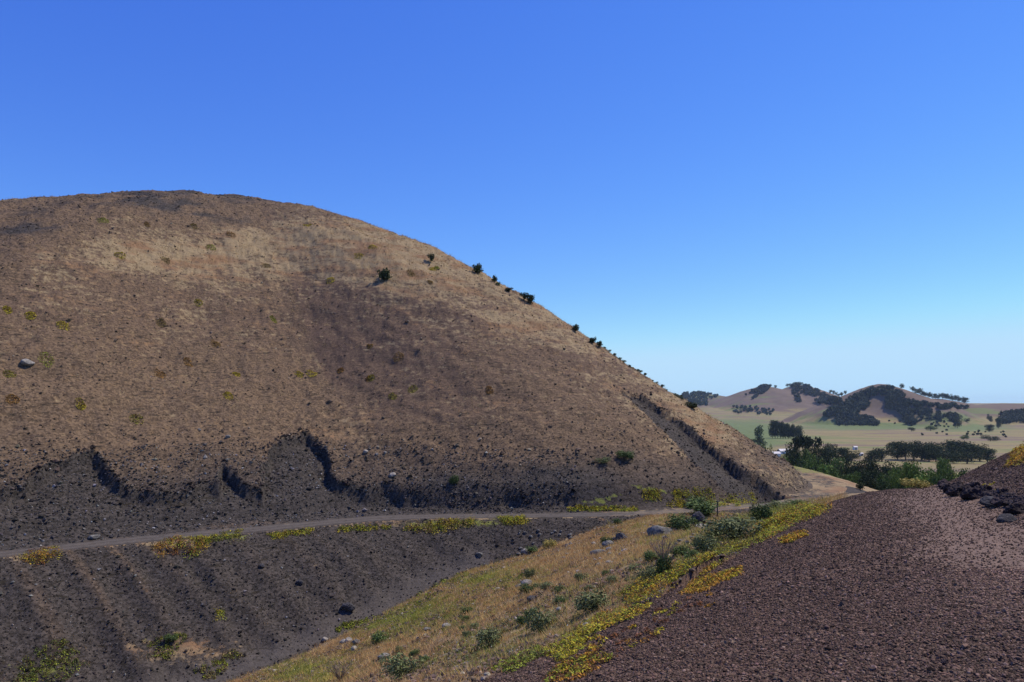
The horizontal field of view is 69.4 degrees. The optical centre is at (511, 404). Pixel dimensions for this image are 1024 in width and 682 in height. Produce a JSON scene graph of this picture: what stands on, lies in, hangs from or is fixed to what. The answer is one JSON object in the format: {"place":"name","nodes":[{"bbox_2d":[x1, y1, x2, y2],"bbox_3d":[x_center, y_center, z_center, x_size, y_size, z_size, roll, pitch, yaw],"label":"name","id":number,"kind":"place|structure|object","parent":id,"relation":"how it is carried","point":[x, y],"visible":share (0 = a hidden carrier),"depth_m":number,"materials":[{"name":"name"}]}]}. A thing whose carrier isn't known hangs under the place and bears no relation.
{"place":"outdoors","nodes":[
{"label":"outdoors","id":0,"kind":"place"},
{"bbox_2d":[0,190,812,548],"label":"hill","id":1,"kind":"structure","parent":0,"point":[344,348],"depth_m":69.97,"materials":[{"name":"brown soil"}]},
{"bbox_2d":[20,359,34,365],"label":"boulder","id":2,"kind":"object","parent":1,"relation":"on","point":[27,362],"visible":1,"depth_m":58.42,"materials":[{"name":"grey stone"}]},
{"bbox_2d":[0,440,583,549],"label":"stones","id":3,"kind":"object","parent":1,"relation":"on","point":[187,495],"visible":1,"depth_m":56.58,"materials":[{"name":"grey stone"}]},
{"bbox_2d":[377,267,391,280],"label":"bush","id":4,"kind":"object","parent":1,"relation":"on","point":[384,275],"visible":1,"depth_m":87.14,"materials":[{"name":"green plant"}]},
{"bbox_2d":[0,384,797,511],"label":"stones","id":5,"kind":"object","parent":1,"relation":"on","point":[57,469],"visible":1,"depth_m":60.48,"materials":[{"name":"grey stone"}]},
{"bbox_2d":[0,189,807,544],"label":"stones","id":6,"kind":"object","parent":1,"relation":"on","point":[328,401],"visible":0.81,"depth_m":67.76,"materials":[{"name":"brown stone"}]},
{"bbox_2d":[472,263,483,273],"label":"bush","id":7,"kind":"object","parent":1,"relation":"on","point":[477,268],"visible":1,"depth_m":95.19,"materials":[{"name":"green plant"}]},
{"bbox_2d":[616,450,635,458],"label":"shrub","id":8,"kind":"object","parent":1,"relation":"on","point":[624,455],"visible":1,"depth_m":66.36,"materials":[{"name":"green plant"}]},
{"bbox_2d":[0,471,845,557],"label":"dirt track","id":9,"kind":"structure","parent":0,"point":[823,486],"depth_m":57.57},
{"bbox_2d":[0,486,867,681],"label":"embankment","id":10,"kind":"structure","parent":0,"point":[175,663],"depth_m":44.42,"materials":[{"name":"grey gravel"}]},
{"bbox_2d":[13,632,243,681],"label":"weeds","id":11,"kind":"object","parent":10,"relation":"on","point":[220,669],"visible":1,"depth_m":38.62,"materials":[{"name":"green plant"}]},
{"bbox_2d":[162,633,178,640],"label":"shrub","id":12,"kind":"object","parent":10,"relation":"on","point":[173,637],"visible":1,"depth_m":40.80,"materials":[{"name":"green plant"}]},
{"bbox_2d":[341,602,355,611],"bbox_3d":[-10.303,12.733,46.563,0.901,0.644,0.705,9,-8,-18],"label":"boulder","id":13,"kind":"object","parent":10,"relation":"on","point":[349,607],"visible":1,"depth_m":46.34,"materials":[{"name":"grey stone"}]},
{"bbox_2d":[0,509,731,681],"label":"stones","id":14,"kind":"object","parent":10,"relation":"on","point":[140,620],"visible":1,"depth_m":44.78,"materials":[{"name":"grey stone"}]},
{"bbox_2d":[1,509,739,681],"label":"dry grass","id":15,"kind":"structure","parent":10,"relation":"on","point":[230,592],"depth_m":42.73,"materials":[{"name":"brown plant"}]},
{"bbox_2d":[19,485,758,632],"bbox_3d":[-1.648,10.441,54.055,58.636,6.870,10.117,0,0,-24],"label":"ground cover","id":16,"kind":"object","parent":10,"relation":"on","point":[506,519],"visible":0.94,"depth_m":54.06,"materials":[{"name":"yellow plant"}]},
{"bbox_2d":[4,473,878,681],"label":"grass slope","id":17,"kind":"structure","parent":0,"point":[845,483],"depth_m":28.16,"materials":[{"name":"plant"}]},
{"bbox_2d":[319,658,358,679],"bbox_3d":[-5.750,8.929,24.864,1.378,0.767,1.262,0,0,0],"label":"dry bush","id":18,"kind":"object","parent":17,"relation":"on","point":[336,669],"visible":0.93,"depth_m":24.81,"materials":[{"name":"brown plant"}]},
{"bbox_2d":[370,630,390,644],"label":"shrub","id":19,"kind":"object","parent":17,"relation":"on","point":[377,637],"visible":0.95,"depth_m":34.70,"materials":[{"name":"green plant"}]},
{"bbox_2d":[379,651,425,681],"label":"shrub","id":20,"kind":"object","parent":17,"relation":"on","point":[399,667],"visible":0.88,"depth_m":14.88,"materials":[{"name":"green plant"}]},
{"bbox_2d":[475,625,501,648],"bbox_3d":[-0.411,4.204,13.354,0.495,0.376,0.553,0,0,13],"label":"shrub","id":21,"kind":"object","parent":17,"relation":"on","point":[487,634],"visible":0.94,"depth_m":13.30,"materials":[{"name":"green plant"}]},
{"bbox_2d":[516,614,532,624],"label":"shrub","id":22,"kind":"object","parent":17,"relation":"on","point":[520,619],"visible":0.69,"depth_m":14.54,"materials":[{"name":"green plant"}]},
{"bbox_2d":[519,583,536,592],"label":"shrub","id":23,"kind":"object","parent":17,"relation":"on","point":[526,586],"visible":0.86,"depth_m":26.47,"materials":[{"name":"green plant"}]},
{"bbox_2d":[522,568,535,577],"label":"shrub","id":24,"kind":"object","parent":17,"relation":"on","point":[527,573],"visible":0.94,"depth_m":34.50,"materials":[{"name":"green plant"}]},
{"bbox_2d":[243,501,822,681],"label":"stones","id":25,"kind":"object","parent":17,"relation":"on","point":[486,673],"visible":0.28,"depth_m":17.43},
{"bbox_2d":[524,607,556,633],"bbox_3d":[0.496,3.818,13.148,0.590,0.512,0.580,0,0,5],"label":"shrub","id":26,"kind":"object","parent":17,"relation":"on","point":[539,619],"visible":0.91,"depth_m":13.08,"materials":[{"name":"green plant"}]},
{"bbox_2d":[542,538,556,548],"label":"shrub","id":27,"kind":"object","parent":17,"relation":"on","point":[552,543],"visible":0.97,"depth_m":52.27,"materials":[{"name":"yellow plant"}]},
{"bbox_2d":[550,583,566,593],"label":"shrub","id":28,"kind":"object","parent":17,"relation":"on","point":[560,588],"visible":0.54,"depth_m":18.94,"materials":[{"name":"green plant"}]},
{"bbox_2d":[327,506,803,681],"bbox_3d":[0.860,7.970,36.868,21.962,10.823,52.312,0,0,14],"label":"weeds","id":29,"kind":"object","parent":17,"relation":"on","point":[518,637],"visible":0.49,"depth_m":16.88,"materials":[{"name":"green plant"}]},
{"bbox_2d":[574,572,589,580],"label":"shrub","id":30,"kind":"object","parent":17,"relation":"on","point":[577,575],"visible":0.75,"depth_m":19.29,"materials":[{"name":"green plant"}]},
{"bbox_2d":[571,588,610,612],"bbox_3d":[1.323,3.288,12.379,0.662,0.412,0.739,0,0,-7],"label":"shrub","id":31,"kind":"object","parent":17,"relation":"on","point":[594,601],"visible":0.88,"depth_m":12.27,"materials":[{"name":"green plant"}]},
{"bbox_2d":[615,532,627,540],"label":"boulder","id":32,"kind":"object","parent":17,"relation":"on","point":[620,536],"visible":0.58,"depth_m":36.84,"materials":[{"name":"grey stone"}]},
{"bbox_2d":[633,564,658,579],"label":"shrub","id":33,"kind":"object","parent":17,"relation":"on","point":[648,572],"visible":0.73,"depth_m":12.60,"materials":[{"name":"green plant"}]},
{"bbox_2d":[643,549,657,561],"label":"shrub","id":34,"kind":"object","parent":17,"relation":"on","point":[650,554],"visible":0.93,"depth_m":16.39,"materials":[{"name":"green plant"}]},
{"bbox_2d":[646,525,669,536],"bbox_3d":[6.915,5.977,34.690,1.145,0.692,1.055,-7,-8,-19],"label":"boulder","id":35,"kind":"object","parent":17,"relation":"on","point":[652,530],"visible":0.65,"depth_m":34.37,"materials":[{"name":"grey stone"}]},
{"bbox_2d":[484,501,831,681],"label":"ground cover","id":36,"kind":"object","parent":17,"relation":"on","point":[572,644],"visible":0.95,"depth_m":9.69,"materials":[{"name":"yellow plant"}]},
{"bbox_2d":[655,553,672,573],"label":"shrub","id":37,"kind":"object","parent":17,"relation":"on","point":[661,561],"visible":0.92,"depth_m":12.22,"materials":[{"name":"green plant"}]},
{"bbox_2d":[649,535,678,559],"bbox_3d":[3.139,2.982,15.312,0.643,0.569,0.568,0,0,22],"label":"dry bush","id":38,"kind":"object","parent":17,"relation":"on","point":[662,553],"visible":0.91,"depth_m":15.25,"materials":[{"name":"brown plant"}]},
{"bbox_2d":[671,544,689,554],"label":"shrub","id":39,"kind":"object","parent":17,"relation":"on","point":[675,551],"visible":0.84,"depth_m":15.40,"materials":[{"name":"green plant"}]},
{"bbox_2d":[665,513,697,531],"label":"shrub","id":40,"kind":"object","parent":17,"relation":"on","point":[674,522],"visible":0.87,"depth_m":46.26,"materials":[{"name":"green plant"}]},
{"bbox_2d":[683,548,699,558],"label":"shrub","id":41,"kind":"object","parent":17,"relation":"on","point":[689,553],"visible":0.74,"depth_m":14.37,"materials":[{"name":"green plant"}]},
{"bbox_2d":[691,511,705,523],"bbox_3d":[13.207,8.184,52.737,1.340,1.276,1.280,0,0,44],"label":"boulder","id":42,"kind":"object","parent":17,"relation":"on","point":[698,515],"visible":0.48,"depth_m":52.25,"materials":[{"name":"grey stone"}]},
{"bbox_2d":[682,499,719,515],"bbox_3d":[15.327,8.174,58.786,3.034,1.265,3.253,0,0,-34],"label":"shrub","id":43,"kind":"object","parent":17,"relation":"on","point":[704,508],"visible":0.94,"depth_m":58.34,"materials":[{"name":"green plant"}]},
{"bbox_2d":[690,533,717,552],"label":"shrub","id":44,"kind":"object","parent":17,"relation":"on","point":[703,545],"visible":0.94,"depth_m":14.70,"materials":[{"name":"green plant"}]},
{"bbox_2d":[697,514,763,539],"bbox_3d":[5.114,2.875,17.326,1.501,0.647,1.478,0,0,-16],"label":"shrub","id":45,"kind":"object","parent":17,"relation":"on","point":[728,528],"visible":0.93,"depth_m":17.12,"materials":[{"name":"green plant"}]},
{"bbox_2d":[748,502,771,521],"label":"shrub","id":46,"kind":"object","parent":17,"relation":"on","point":[763,512],"visible":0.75,"depth_m":19.56,"materials":[{"name":"green plant"}]},
{"bbox_2d":[0,0,1023,402],"label":"sky","id":47,"kind":"structure","parent":0,"point":[728,197],"materials":[{"name":"blue"}]},
{"bbox_2d":[684,494,707,507],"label":"shrub","id":48,"kind":"object","parent":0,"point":[696,498],"visible":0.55,"depth_m":62.90,"materials":[{"name":"green plant"}]},
{"bbox_2d":[480,447,1023,681],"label":"cinder path","id":49,"kind":"structure","parent":0,"point":[998,548],"depth_m":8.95,"materials":[{"name":"brown gravel"}]},
{"bbox_2d":[474,567,1023,681],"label":"gravel","id":50,"kind":"structure","parent":49,"relation":"on","point":[932,668],"depth_m":5.92,"materials":[{"name":"gravel"}]},
{"bbox_2d":[899,478,932,487],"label":"shrub","id":51,"kind":"object","parent":49,"relation":"on","point":[912,483],"visible":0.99,"depth_m":20.77,"materials":[{"name":"yellow plant"}]},
{"bbox_2d":[945,485,961,495],"bbox_3d":[9.668,1.924,16.165,0.342,0.292,0.294,4,9,-16],"label":"lava rock","id":52,"kind":"object","parent":49,"relation":"on","point":[953,490],"visible":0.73,"depth_m":16.11,"materials":[{"name":"black stone"}]},
{"bbox_2d":[960,487,981,499],"bbox_3d":[9.380,1.858,15.117,0.400,0.333,0.301,-1,2,-4],"label":"lava rock","id":53,"kind":"object","parent":49,"relation":"on","point":[970,493],"visible":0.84,"depth_m":15.05,"materials":[{"name":"black stone"}]},
{"bbox_2d":[979,496,993,506],"bbox_3d":[9.036,1.845,13.896,0.306,0.225,0.451,0,0,-41],"label":"lava rock","id":54,"kind":"object","parent":49,"relation":"on","point":[985,500],"visible":0.49,"depth_m":13.90,"materials":[{"name":"grey stone"}]},
{"bbox_2d":[990,497,1003,506],"bbox_3d":[8.974,1.821,13.625,0.300,0.229,0.297,0,0,4],"label":"lava rock","id":55,"kind":"object","parent":49,"relation":"on","point":[995,501],"visible":0.59,"depth_m":13.56,"materials":[{"name":"grey stone"}]},
{"bbox_2d":[982,441,1023,489],"bbox_3d":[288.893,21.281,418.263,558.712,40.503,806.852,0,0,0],"label":"ground cover","id":56,"kind":"object","parent":49,"relation":"on","point":[1017,455],"visible":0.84,"depth_m":17.74,"materials":[{"name":"yellow plant"}]},
{"bbox_2d":[996,514,1016,522],"bbox_3d":[7.940,1.841,11.890,0.326,0.144,0.285,-12,14,-18],"label":"lava rock","id":57,"kind":"object","parent":49,"relation":"on","point":[1006,518],"visible":0.77,"depth_m":11.83,"materials":[{"name":"grey stone"}]},
{"bbox_2d":[1002,502,1023,514],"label":"lava rock","id":58,"kind":"object","parent":49,"relation":"on","point":[1015,508],"visible":0.8,"depth_m":12.43,"materials":[{"name":"black stone"}]},
{"bbox_2d":[686,384,1023,422],"bbox_3d":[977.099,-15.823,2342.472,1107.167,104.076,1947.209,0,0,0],"label":"hills","id":59,"kind":"structure","parent":0,"point":[808,406],"depth_m":1647.86,"materials":[{"name":"brown plant"}]},
{"bbox_2d":[674,391,774,414],"bbox_3d":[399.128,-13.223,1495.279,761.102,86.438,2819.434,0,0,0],"label":"forest","id":60,"kind":"object","parent":59,"relation":"on","point":[693,394],"visible":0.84,"depth_m":2550.51,"materials":[{"name":"green plant"}]},
{"bbox_2d":[745,382,841,404],"bbox_3d":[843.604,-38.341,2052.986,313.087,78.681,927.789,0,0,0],"label":"forest","id":61,"kind":"object","parent":59,"relation":"on","point":[825,398],"visible":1,"depth_m":2355.08,"materials":[{"name":"green plant"}]},
{"bbox_2d":[822,384,969,425],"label":"forest","id":62,"kind":"object","parent":59,"relation":"on","point":[846,411],"visible":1,"depth_m":1496.48,"materials":[{"name":"green plant"}]},
{"bbox_2d":[703,403,1023,475],"bbox_3d":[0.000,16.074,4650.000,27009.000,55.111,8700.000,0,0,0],"label":"grassy plain","id":63,"kind":"structure","parent":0,"point":[865,437],"depth_m":1065.81,"materials":[{"name":"beige plant"}]},
{"bbox_2d":[754,425,767,447],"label":"tree","id":64,"kind":"object","parent":63,"relation":"on","point":[759,439],"visible":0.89,"depth_m":597.93,"materials":[{"name":"green plant"}]},
{"bbox_2d":[782,442,799,459],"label":"tree","id":65,"kind":"object","parent":63,"relation":"on","point":[789,452],"visible":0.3,"depth_m":327.91,"materials":[{"name":"green plant"}]},
{"bbox_2d":[790,446,809,465],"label":"tree","id":66,"kind":"object","parent":63,"relation":"on","point":[796,453],"visible":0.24,"depth_m":299.62,"materials":[{"name":"green plant"}]},
{"bbox_2d":[813,446,828,461],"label":"tree","id":67,"kind":"object","parent":63,"relation":"on","point":[822,452],"visible":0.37,"depth_m":318.79,"materials":[{"name":"green plant"}]},
{"bbox_2d":[819,443,838,460],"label":"tree","id":68,"kind":"object","parent":63,"relation":"on","point":[830,447],"visible":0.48,"depth_m":478.62,"materials":[{"name":"green plant"}]},
{"bbox_2d":[835,447,852,462],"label":"tree","id":69,"kind":"object","parent":63,"relation":"on","point":[842,451],"visible":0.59,"depth_m":478.16,"materials":[{"name":"green plant"}]},
{"bbox_2d":[841,451,860,461],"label":"tree","id":70,"kind":"object","parent":63,"relation":"on","point":[852,456],"visible":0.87,"depth_m":468.77,"materials":[{"name":"green plant"}]},
{"bbox_2d":[863,451,879,461],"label":"tree","id":71,"kind":"object","parent":63,"relation":"on","point":[871,454],"visible":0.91,"depth_m":469.44,"materials":[{"name":"green plant"}]},
{"bbox_2d":[871,444,895,461],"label":"tree","id":72,"kind":"object","parent":63,"relation":"on","point":[882,453],"visible":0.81,"depth_m":497.97,"materials":[{"name":"green plant"}]},
{"bbox_2d":[887,441,905,459],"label":"tree","id":73,"kind":"object","parent":63,"relation":"on","point":[896,455],"visible":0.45,"depth_m":518.99,"materials":[{"name":"green plant"}]},
{"bbox_2d":[893,441,917,460],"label":"tree","id":74,"kind":"object","parent":63,"relation":"on","point":[905,450],"visible":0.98,"depth_m":509.71,"materials":[{"name":"green plant"}]},
{"bbox_2d":[909,442,930,460],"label":"tree","id":75,"kind":"object","parent":63,"relation":"on","point":[916,450],"visible":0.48,"depth_m":507.71,"materials":[{"name":"green plant"}]},
{"bbox_2d":[917,443,940,461],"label":"tree","id":76,"kind":"object","parent":63,"relation":"on","point":[921,455],"visible":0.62,"depth_m":499.76,"materials":[{"name":"green plant"}]},
{"bbox_2d":[924,445,944,461],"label":"tree","id":77,"kind":"object","parent":63,"relation":"on","point":[933,454],"visible":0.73,"depth_m":490.17,"materials":[{"name":"green plant"}]},
{"bbox_2d":[936,448,960,463],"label":"tree","id":78,"kind":"object","parent":63,"relation":"on","point":[950,455],"visible":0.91,"depth_m":458.19,"materials":[{"name":"green plant"}]},
{"bbox_2d":[935,439,970,452],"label":"tree","id":79,"kind":"object","parent":63,"relation":"on","point":[950,443],"visible":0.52,"depth_m":515.85,"materials":[{"name":"green plant"}]},
{"bbox_2d":[888,408,1023,436],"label":"forest","id":80,"kind":"object","parent":63,"relation":"on","point":[1010,416],"visible":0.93,"depth_m":1457.80,"materials":[{"name":"green plant"}]},
{"bbox_2d":[953,415,963,427],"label":"tree","id":81,"kind":"object","parent":63,"relation":"on","point":[957,421],"visible":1,"depth_m":1298.85,"materials":[{"name":"green plant"}]},
{"bbox_2d":[951,450,984,463],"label":"tree","id":82,"kind":"object","parent":63,"relation":"on","point":[968,456],"visible":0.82,"depth_m":457.19,"materials":[{"name":"green plant"}]},
{"bbox_2d":[954,442,988,460],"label":"tree","id":83,"kind":"object","parent":63,"relation":"on","point":[971,447],"visible":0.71,"depth_m":498.35,"materials":[{"name":"green plant"}]},
{"bbox_2d":[979,448,996,461],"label":"tree","id":84,"kind":"object","parent":63,"relation":"on","point":[986,452],"visible":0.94,"depth_m":488.84,"materials":[{"name":"green plant"}]},
{"bbox_2d":[794,466,957,478],"bbox_3d":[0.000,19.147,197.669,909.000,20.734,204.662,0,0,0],"label":"valley ground","id":85,"kind":"structure","parent":0,"point":[802,470],"depth_m":100.08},
{"bbox_2d":[795,448,811,466],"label":"tree","id":86,"kind":"object","parent":85,"relation":"on","point":[805,456],"visible":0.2,"depth_m":270.06,"materials":[{"name":"green plant"}]},
{"bbox_2d":[791,433,823,454],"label":"pine tree","id":87,"kind":"object","parent":85,"relation":"on","point":[800,441],"visible":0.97,"depth_m":298.26,"materials":[{"name":"green plant"}]},
{"bbox_2d":[798,457,816,469],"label":"tree","id":88,"kind":"object","parent":85,"relation":"on","point":[811,463],"visible":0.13,"depth_m":218.98,"materials":[{"name":"green plant"}]},
{"bbox_2d":[805,453,825,471],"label":"tree","id":89,"kind":"object","parent":85,"relation":"on","point":[817,464],"visible":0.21,"depth_m":238.74,"materials":[{"name":"green plant"}]},
{"bbox_2d":[814,463,830,474],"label":"tree","id":90,"kind":"object","parent":85,"relation":"on","point":[821,469],"visible":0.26,"depth_m":189.23,"materials":[{"name":"green plant"}]},
{"bbox_2d":[814,451,838,468],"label":"tree","id":91,"kind":"object","parent":85,"relation":"on","point":[827,461],"visible":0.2,"depth_m":257.83,"materials":[{"name":"green plant"}]},
{"bbox_2d":[828,457,844,471],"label":"tree","id":92,"kind":"object","parent":85,"relation":"on","point":[834,461],"visible":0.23,"depth_m":228.06,"materials":[{"name":"green plant"}]},
{"bbox_2d":[835,460,857,478],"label":"tree","id":93,"kind":"object","parent":85,"relation":"on","point":[847,468],"visible":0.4,"depth_m":218.91,"materials":[{"name":"green plant"}]},
{"bbox_2d":[847,471,860,482],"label":"tree","id":94,"kind":"object","parent":85,"relation":"on","point":[854,478],"visible":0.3,"depth_m":139.70,"materials":[{"name":"green plant"}]},
{"bbox_2d":[853,468,879,484],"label":"tree","id":95,"kind":"object","parent":85,"relation":"on","point":[864,474],"visible":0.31,"depth_m":179.14,"materials":[{"name":"green plant"}]},
{"bbox_2d":[858,476,878,488],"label":"tree","id":96,"kind":"object","parent":85,"relation":"on","point":[869,483],"visible":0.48,"depth_m":139.34,"materials":[{"name":"green plant"}]},
{"bbox_2d":[857,458,882,476],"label":"tree","id":97,"kind":"object","parent":85,"relation":"on","point":[871,466],"visible":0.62,"depth_m":223.78,"materials":[{"name":"green plant"}]},
{"bbox_2d":[867,470,887,489],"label":"tree","id":98,"kind":"object","parent":85,"relation":"on","point":[877,474],"visible":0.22,"depth_m":179.05,"materials":[{"name":"green plant"}]},
{"bbox_2d":[875,479,890,490],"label":"tree","id":99,"kind":"object","parent":85,"relation":"on","point":[884,487],"visible":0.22,"depth_m":140.29,"materials":[{"name":"green plant"}]},
{"bbox_2d":[876,471,894,486],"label":"tree","id":100,"kind":"object","parent":85,"relation":"on","point":[880,477],"visible":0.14,"depth_m":170.73,"materials":[{"name":"green plant"}]},
{"bbox_2d":[880,460,897,478],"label":"tree","id":101,"kind":"object","parent":85,"relation":"on","point":[885,469],"visible":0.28,"depth_m":220.99,"materials":[{"name":"green plant"}]},
{"bbox_2d":[882,467,905,488],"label":"tree","id":102,"kind":"object","parent":85,"relation":"on","point":[890,482],"visible":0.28,"depth_m":165.03,"materials":[{"name":"green plant"}]},
{"bbox_2d":[891,463,907,488],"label":"tree","id":103,"kind":"object","parent":85,"relation":"on","point":[896,482],"visible":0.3,"depth_m":160.04,"materials":[{"name":"green plant"}]},
{"bbox_2d":[896,461,923,487],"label":"tree","id":104,"kind":"object","parent":85,"relation":"on","point":[909,470],"visible":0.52,"depth_m":154.93,"materials":[{"name":"green plant"}]},
{"bbox_2d":[926,467,945,485],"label":"tree","id":105,"kind":"object","parent":85,"relation":"on","point":[930,479],"visible":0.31,"depth_m":149.44,"materials":[{"name":"green plant"}]},
{"bbox_2d":[932,457,954,478],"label":"tree","id":106,"kind":"object","parent":85,"relation":"on","point":[945,467],"visible":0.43,"depth_m":188.72,"materials":[{"name":"green plant"}]},
{"bbox_2d":[949,453,1023,494],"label":"gravel","id":107,"kind":"structure","parent":0,"point":[992,468],"depth_m":17.16,"materials":[{"name":"stone"}]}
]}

